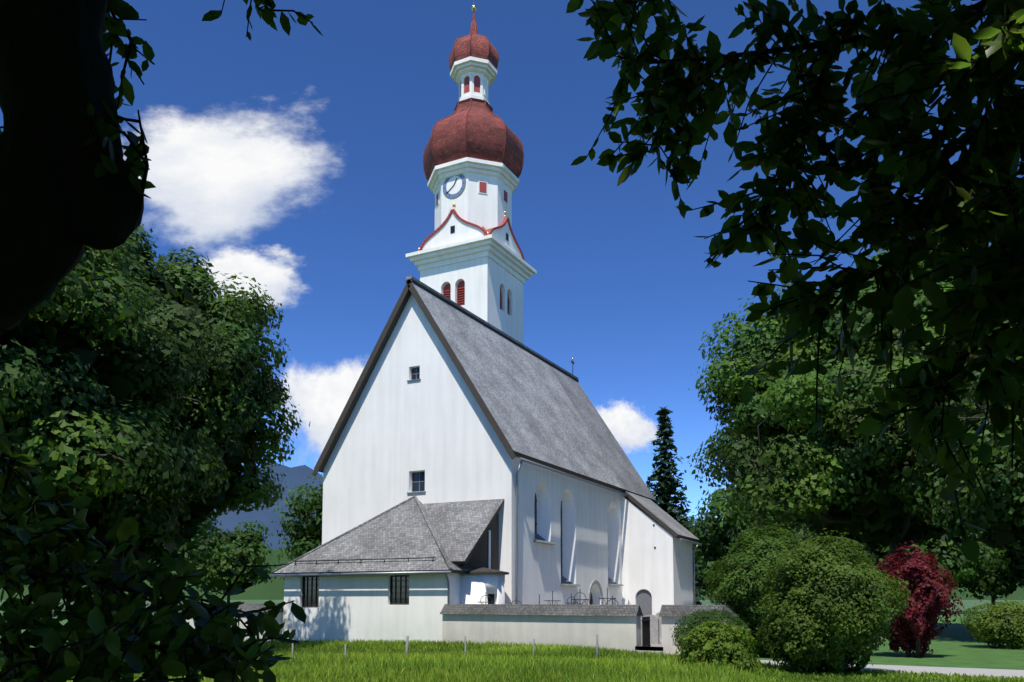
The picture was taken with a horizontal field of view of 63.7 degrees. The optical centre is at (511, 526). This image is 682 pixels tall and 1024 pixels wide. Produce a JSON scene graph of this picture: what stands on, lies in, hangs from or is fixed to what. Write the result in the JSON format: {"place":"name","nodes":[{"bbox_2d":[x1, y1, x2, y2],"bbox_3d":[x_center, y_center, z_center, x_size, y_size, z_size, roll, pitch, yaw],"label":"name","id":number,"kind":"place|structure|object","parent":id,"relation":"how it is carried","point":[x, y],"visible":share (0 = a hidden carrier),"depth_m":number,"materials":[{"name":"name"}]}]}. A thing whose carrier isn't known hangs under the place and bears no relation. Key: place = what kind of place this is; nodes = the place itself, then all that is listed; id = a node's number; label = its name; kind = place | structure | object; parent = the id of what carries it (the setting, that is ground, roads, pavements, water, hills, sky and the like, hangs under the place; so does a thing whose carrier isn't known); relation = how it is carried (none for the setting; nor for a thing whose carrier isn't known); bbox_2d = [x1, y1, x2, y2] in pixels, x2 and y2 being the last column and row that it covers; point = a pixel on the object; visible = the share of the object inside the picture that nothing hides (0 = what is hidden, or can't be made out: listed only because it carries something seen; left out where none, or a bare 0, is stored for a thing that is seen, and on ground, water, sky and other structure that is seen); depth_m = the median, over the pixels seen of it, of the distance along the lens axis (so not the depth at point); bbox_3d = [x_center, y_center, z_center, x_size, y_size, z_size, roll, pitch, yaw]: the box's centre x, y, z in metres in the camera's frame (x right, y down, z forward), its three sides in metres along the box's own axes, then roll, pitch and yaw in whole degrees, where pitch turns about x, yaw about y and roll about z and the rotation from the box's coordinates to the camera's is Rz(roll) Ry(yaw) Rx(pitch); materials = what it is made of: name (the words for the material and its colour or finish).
{"place":"outdoors","nodes":[
{"label":"outdoors","id":0,"kind":"place"},
{"bbox_2d":[0,248,183,551],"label":"tree","id":1,"kind":"object","parent":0,"point":[26,332],"depth_m":19.03,"materials":[{"name":"green plant"}]},
{"bbox_2d":[0,223,230,546],"bbox_3d":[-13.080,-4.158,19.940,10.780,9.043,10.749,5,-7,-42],"label":"tree leaves","id":2,"kind":"object","parent":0,"point":[141,488],"visible":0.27,"depth_m":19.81,"materials":[{"name":"green plant"}]},
{"bbox_2d":[57,257,262,598],"bbox_3d":[-12.696,-2.725,27.259,10.471,14.581,9.570,-3,-6,27],"label":"tree","id":3,"kind":"object","parent":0,"point":[199,511],"depth_m":26.80,"materials":[{"name":"green plant"}]},
{"bbox_2d":[124,114,325,246],"bbox_3d":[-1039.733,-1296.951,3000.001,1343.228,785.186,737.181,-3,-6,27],"label":"cloud","id":4,"kind":"structure","parent":0,"point":[216,180],"depth_m":3000.00,"materials":[{"name":"white"}]},
{"bbox_2d":[198,247,304,306],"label":"cloud","id":5,"kind":"structure","parent":0,"point":[273,276],"depth_m":3040.00,"materials":[{"name":"white"}]},
{"bbox_2d":[203,463,322,549],"bbox_3d":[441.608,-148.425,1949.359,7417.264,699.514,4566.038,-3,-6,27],"label":"mountain","id":6,"kind":"structure","parent":0,"point":[294,477],"depth_m":4055.99,"materials":[{"name":"blue"}]},
{"bbox_2d":[281,362,363,453],"bbox_3d":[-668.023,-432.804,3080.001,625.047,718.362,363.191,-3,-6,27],"label":"cloud","id":7,"kind":"structure","parent":0,"point":[319,397],"depth_m":3080.00,"materials":[{"name":"white"}]},
{"bbox_2d":[283,573,460,641],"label":"porch walls","id":8,"kind":"structure","parent":0,"point":[355,607],"depth_m":34.34,"materials":[{"name":"white paint"}]},
{"bbox_2d":[302,575,408,607],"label":"window grilles","id":9,"kind":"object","parent":8,"relation":"in","point":[315,596],"depth_m":35.80,"materials":[{"name":"black metal"}]},
{"bbox_2d":[272,495,508,574],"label":"porch roof","id":10,"kind":"structure","parent":8,"relation":"on","point":[460,537],"depth_m":35.43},
{"bbox_2d":[270,557,451,603],"bbox_3d":[-6.427,3.182,34.377,9.320,3.652,0.525,-3,-6,27],"label":"rain gutter","id":11,"kind":"object","parent":10,"relation":"attached to","point":[372,573],"visible":0.9,"depth_m":34.03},
{"bbox_2d":[304,577,493,605],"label":"windows","id":12,"kind":"structure","parent":8,"relation":"in","point":[316,593],"depth_m":34.05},
{"bbox_2d":[282,630,661,646],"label":"churchyard ground","id":13,"kind":"structure","parent":0,"point":[656,645],"depth_m":33.92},
{"bbox_2d":[478,588,630,604],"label":"grave crosses","id":14,"kind":"object","parent":13,"relation":"on","point":[574,599],"visible":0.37,"depth_m":31.92,"materials":[{"name":"grey metal"}]},
{"bbox_2d":[641,612,661,645],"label":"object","id":15,"kind":"object","parent":13,"relation":"on","point":[655,629],"visible":0.08,"depth_m":35.09,"materials":[{"name":"paint"}]},
{"bbox_2d":[460,574,504,603],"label":"wall","id":16,"kind":"structure","parent":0,"point":[474,588],"depth_m":33.44,"materials":[{"name":"white paint"}]},
{"bbox_2d":[0,0,1023,681],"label":"tree","id":17,"kind":"object","parent":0,"point":[1000,304],"depth_m":3.85,"materials":[{"name":"green plant"}]},
{"bbox_2d":[0,637,1023,681],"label":"meadow grass","id":18,"kind":"structure","parent":0,"point":[369,660],"depth_m":17.78,"materials":[{"name":"green plant"}]},
{"bbox_2d":[0,608,1023,680],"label":"meadow","id":19,"kind":"structure","parent":0,"point":[952,645],"depth_m":29.75,"materials":[{"name":"green plant"}]},
{"bbox_2d":[292,634,597,660],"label":"fence posts","id":20,"kind":"object","parent":19,"relation":"on","point":[407,644],"visible":0.3,"depth_m":21.18,"materials":[{"name":"grey wood"}]},
{"bbox_2d":[146,603,753,654],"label":"cemetery wall","id":21,"kind":"structure","parent":19,"relation":"on","point":[616,626],"depth_m":29.81,"materials":[{"name":"white paint"}]},
{"bbox_2d":[634,616,662,653],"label":"cemetery gate","id":22,"kind":"structure","parent":21,"relation":"in","point":[646,645],"depth_m":28.94,"materials":[{"name":"black metal"}]},
{"bbox_2d":[420,256,523,343],"bbox_3d":[-2.798,-5.031,57.631,5.400,26.070,5.400,-3,-6,27],"label":"tower shaft","id":23,"kind":"object","parent":19,"relation":"on","point":[486,279],"visible":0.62,"depth_m":56.24,"materials":[{"name":"white paint"}]},
{"bbox_2d":[406,56,536,283],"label":"tower","id":24,"kind":"structure","parent":23,"relation":"on","point":[474,206],"depth_m":56.93,"materials":[{"name":"paint"}]},
{"bbox_2d":[460,76,479,96],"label":"window shutters","id":25,"kind":"object","parent":24,"relation":"attached to","point":[476,84],"visible":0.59,"depth_m":59.11,"materials":[{"name":"red paint"}]},
{"bbox_2d":[418,174,524,260],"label":"tower gables","id":26,"kind":"structure","parent":24,"relation":"on","point":[454,227],"depth_m":56.79,"materials":[{"name":"paint"}]},
{"bbox_2d":[423,10,523,180],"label":"tower onion domes","id":27,"kind":"structure","parent":24,"relation":"on","point":[474,128],"depth_m":57.07,"materials":[{"name":"red metal"}]},
{"bbox_2d":[443,281,509,313],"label":"louvered windows","id":28,"kind":"structure","parent":23,"relation":"in","point":[460,293],"depth_m":56.35,"materials":[{"name":"red wood"}]},
{"bbox_2d":[322,294,622,604],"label":"church nave","id":29,"kind":"structure","parent":19,"relation":"on","point":[433,423],"depth_m":38.99,"materials":[{"name":"white paint"}]},
{"bbox_2d":[312,276,698,541],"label":"church roof","id":30,"kind":"structure","parent":29,"relation":"on","point":[536,407],"depth_m":42.54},
{"bbox_2d":[407,367,655,604],"bbox_3d":[2.499,-0.795,41.967,4.628,12.900,15.944,-6,-7,48],"label":"church window trim","id":31,"kind":"structure","parent":29,"relation":"attached to","point":[566,582],"depth_m":40.69,"materials":[{"name":"grey stone"}]},
{"bbox_2d":[412,368,651,617],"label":"window","id":32,"kind":"structure","parent":29,"relation":"in","point":[644,599],"depth_m":41.75,"materials":[{"name":"black glass"}]},
{"bbox_2d":[515,358,701,604],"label":"church gutters","id":33,"kind":"object","parent":29,"relation":"attached to","point":[564,474],"visible":0.89,"depth_m":37.56,"materials":[{"name":"grey metal"}]},
{"bbox_2d":[621,495,692,614],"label":"church annex wall","id":34,"kind":"structure","parent":19,"relation":"on","point":[662,573],"depth_m":47.66,"materials":[{"name":"white paint"}]},
{"bbox_2d":[670,605,754,654],"bbox_3d":[6.228,3.427,25.518,2.818,2.056,3.300,-3,-6,27],"label":"hedge bush","id":35,"kind":"object","parent":19,"relation":"on","point":[700,614],"depth_m":25.23,"materials":[{"name":"green plant"}]},
{"bbox_2d":[673,616,759,670],"bbox_3d":[4.452,2.856,18.233,2.005,1.706,2.076,-3,-6,27],"label":"bush","id":36,"kind":"object","parent":19,"relation":"on","point":[747,662],"depth_m":17.85,"materials":[{"name":"green plant"}]},
{"bbox_2d":[699,522,810,656],"bbox_3d":[8.780,2.269,28.625,4.776,5.008,4.416,-3,-6,27],"label":"round bush","id":37,"kind":"object","parent":19,"relation":"on","point":[760,538],"depth_m":27.86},
{"bbox_2d":[753,585,847,674],"bbox_3d":[7.081,2.634,19.983,2.265,2.509,2.317,-3,-6,27],"label":"round bush","id":38,"kind":"object","parent":19,"relation":"on","point":[788,648],"depth_m":19.61,"materials":[{"name":"green plant"}]},
{"bbox_2d":[754,528,913,674],"bbox_3d":[7.813,2.044,20.288,3.796,3.992,3.860,-3,-6,27],"label":"round bush","id":39,"kind":"object","parent":19,"relation":"on","point":[847,567],"depth_m":19.35,"materials":[{"name":"green plant"}]},
{"bbox_2d":[757,660,1023,677],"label":"path gravel","id":40,"kind":"structure","parent":19,"relation":"on","point":[977,671],"depth_m":21.53,"materials":[{"name":"grey gravel"}]},
{"bbox_2d":[880,613,913,652],"bbox_3d":[13.659,3.290,29.048,2.043,2.364,1.958,-3,-6,27],"label":"maple bush","id":41,"kind":"object","parent":19,"relation":"on","point":[894,645],"depth_m":28.82,"materials":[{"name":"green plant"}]},
{"bbox_2d":[875,540,964,657],"bbox_3d":[13.922,2.638,28.664,3.218,4.259,3.092,-3,-6,27],"label":"maple bush","id":42,"kind":"object","parent":19,"relation":"on","point":[920,565],"depth_m":28.05,"materials":[{"name":"red plant"}]},
{"bbox_2d":[958,597,1023,648],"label":"bush","id":43,"kind":"object","parent":19,"relation":"on","point":[977,632],"depth_m":32.94,"materials":[{"name":"green plant"}]},
{"bbox_2d":[0,534,1023,599],"bbox_3d":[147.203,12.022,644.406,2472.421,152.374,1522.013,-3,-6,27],"label":"foothill","id":44,"kind":"structure","parent":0,"point":[273,590],"depth_m":1332.35,"materials":[{"name":"green plant"}]},
{"bbox_2d":[25,554,98,590],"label":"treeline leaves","id":45,"kind":"object","parent":44,"relation":"on","point":[92,566],"depth_m":89.50,"materials":[{"name":"green plant"}]},
{"bbox_2d":[44,550,101,610],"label":"tree","id":46,"kind":"object","parent":44,"relation":"on","point":[88,567],"depth_m":92.36,"materials":[{"name":"green plant"}]},
{"bbox_2d":[22,552,139,583],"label":"treeline leaves","id":47,"kind":"object","parent":44,"relation":"on","point":[125,561],"visible":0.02,"depth_m":94.62,"materials":[{"name":"green plant"}]},
{"bbox_2d":[125,534,208,581],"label":"tree","id":48,"kind":"object","parent":44,"relation":"on","point":[158,552],"depth_m":107.36,"materials":[{"name":"green plant"}]},
{"bbox_2d":[126,510,217,567],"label":"treeline leaves","id":49,"kind":"object","parent":44,"relation":"on","point":[202,530],"visible":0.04,"depth_m":107.06,"materials":[{"name":"green plant"}]},
{"bbox_2d":[147,516,230,573],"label":"treeline leaves","id":50,"kind":"object","parent":44,"relation":"on","point":[177,548],"visible":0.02,"depth_m":112.77,"materials":[{"name":"green plant"}]},
{"bbox_2d":[84,224,309,518],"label":"tree leaves","id":51,"kind":"object","parent":44,"relation":"on","point":[175,321],"visible":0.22,"depth_m":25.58,"materials":[{"name":"green plant"}]},
{"bbox_2d":[198,529,261,602],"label":"tree","id":52,"kind":"object","parent":44,"relation":"on","point":[243,585],"depth_m":136.22,"materials":[{"name":"green plant"}]},
{"bbox_2d":[186,520,279,594],"bbox_3d":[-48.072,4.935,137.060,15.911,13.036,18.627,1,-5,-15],"label":"treeline leaves","id":53,"kind":"object","parent":44,"relation":"on","point":[253,535],"visible":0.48,"depth_m":133.51,"materials":[{"name":"green plant"}]},
{"bbox_2d":[272,474,322,562],"bbox_3d":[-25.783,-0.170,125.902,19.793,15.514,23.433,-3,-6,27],"label":"treeline leaves","id":54,"kind":"object","parent":44,"relation":"on","point":[305,507],"visible":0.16,"depth_m":120.64,"materials":[{"name":"green plant"}]},
{"bbox_2d":[277,523,319,578],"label":"treeline leaves","id":55,"kind":"object","parent":44,"relation":"on","point":[284,535],"visible":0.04,"depth_m":124.25,"materials":[{"name":"green plant"}]},
{"bbox_2d":[280,523,317,579],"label":"treeline leaves","id":56,"kind":"object","parent":44,"relation":"on","point":[300,544],"visible":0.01,"depth_m":126.26,"materials":[{"name":"green plant"}]},
{"bbox_2d":[287,491,322,552],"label":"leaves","id":57,"kind":"object","parent":44,"relation":"on","point":[313,527],"depth_m":122.40,"materials":[{"name":"green plant"}]},
{"bbox_2d":[684,515,716,596],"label":"treeline leaves","id":58,"kind":"object","parent":44,"relation":"on","point":[702,592],"visible":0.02,"depth_m":150.16,"materials":[{"name":"green plant"}]},
{"bbox_2d":[693,550,721,593],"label":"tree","id":59,"kind":"object","parent":44,"relation":"on","point":[705,586],"depth_m":146.46,"materials":[{"name":"green plant"}]},
{"bbox_2d":[698,505,797,577],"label":"tree","id":60,"kind":"object","parent":44,"relation":"on","point":[727,528],"depth_m":104.60,"materials":[{"name":"green plant"}]},
{"bbox_2d":[683,482,821,581],"bbox_3d":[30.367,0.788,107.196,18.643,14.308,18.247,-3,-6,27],"label":"treeline leaves","id":61,"kind":"object","parent":44,"relation":"on","point":[701,531],"visible":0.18,"depth_m":103.92,"materials":[{"name":"green plant"}]},
{"bbox_2d":[684,245,1021,536],"bbox_3d":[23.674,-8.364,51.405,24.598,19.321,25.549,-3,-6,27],"label":"big tree leaves","id":62,"kind":"object","parent":44,"relation":"on","point":[742,463],"visible":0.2,"depth_m":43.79,"materials":[{"name":"green plant"}]},
{"bbox_2d":[852,535,987,582],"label":"treeline leaves","id":63,"kind":"object","parent":44,"relation":"on","point":[966,573],"visible":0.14,"depth_m":105.22,"materials":[{"name":"green plant"}]},
{"bbox_2d":[858,534,989,579],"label":"tree","id":64,"kind":"object","parent":44,"relation":"on","point":[943,537],"depth_m":106.69,"materials":[{"name":"green plant"}]},
{"bbox_2d":[847,530,1009,584],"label":"treeline leaves","id":65,"kind":"object","parent":44,"relation":"on","point":[984,564],"visible":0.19,"depth_m":105.25,"materials":[{"name":"green plant"}]},
{"bbox_2d":[944,534,1022,599],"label":"treeline leaves","id":66,"kind":"object","parent":44,"relation":"on","point":[980,597],"visible":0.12,"depth_m":113.32,"materials":[{"name":"green plant"}]},
{"bbox_2d":[948,531,1023,599],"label":"treeline leaves","id":67,"kind":"object","parent":44,"relation":"on","point":[1001,586],"visible":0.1,"depth_m":112.89,"materials":[{"name":"green plant"}]},
{"bbox_2d":[965,534,1023,611],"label":"tree","id":68,"kind":"object","parent":44,"relation":"on","point":[1005,579],"depth_m":116.50,"materials":[{"name":"green plant"}]},
{"bbox_2d":[987,540,1023,574],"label":"treeline leaves","id":69,"kind":"object","parent":44,"relation":"on","point":[1015,557],"visible":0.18,"depth_m":110.61,"materials":[{"name":"green plant"}]},
{"bbox_2d":[989,541,1023,577],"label":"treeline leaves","id":70,"kind":"object","parent":44,"relation":"on","point":[1018,555],"visible":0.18,"depth_m":110.53,"materials":[{"name":"green plant"}]},
{"bbox_2d":[0,600,1023,611],"bbox_3d":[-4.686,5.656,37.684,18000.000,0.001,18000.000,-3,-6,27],"label":"ground","id":71,"kind":"structure","parent":0,"point":[967,604],"depth_m":466.09,"materials":[{"name":"green plant"}]},
{"bbox_2d":[645,405,704,604],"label":"spruce tree","id":72,"kind":"object","parent":71,"relation":"on","point":[669,486],"depth_m":78.84,"materials":[{"name":"green plant"}]},
{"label":"treeline","id":73,"kind":"object","parent":71,"relation":"on","visible":0},
{"bbox_2d":[793,528,867,558],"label":"treeline leaves","id":74,"kind":"object","parent":73,"relation":"attached to","point":[806,533],"visible":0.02,"depth_m":128.99,"materials":[{"name":"green plant"}]},
{"bbox_2d":[793,531,875,571],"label":"treeline leaves","id":75,"kind":"object","parent":73,"relation":"attached to","point":[842,546],"depth_m":127.33,"materials":[{"name":"green plant"}]},
{"bbox_2d":[0,0,1023,524],"label":"sky","id":76,"kind":"structure","parent":0,"point":[622,287],"materials":[{"name":"blue"}]},
{"bbox_2d":[598,402,660,452],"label":"cloud","id":77,"kind":"structure","parent":0,"point":[630,429],"depth_m":3120.00,"materials":[{"name":"white"}]},
{"bbox_2d":[719,273,993,569],"bbox_3d":[22.978,-5.485,50.439,20.622,24.320,24.278,-3,-6,27],"label":"tree","id":78,"kind":"object","parent":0,"point":[880,520],"depth_m":47.72,"materials":[{"name":"green plant"}]},
{"bbox_2d":[884,326,1023,538],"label":"tree leaves","id":79,"kind":"object","parent":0,"point":[982,519],"visible":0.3,"depth_m":36.51,"materials":[{"name":"green plant"}]},
{"bbox_2d":[914,358,1023,555],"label":"tree","id":80,"kind":"object","parent":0,"point":[1014,534],"depth_m":37.97,"materials":[{"name":"green plant"}]}
]}

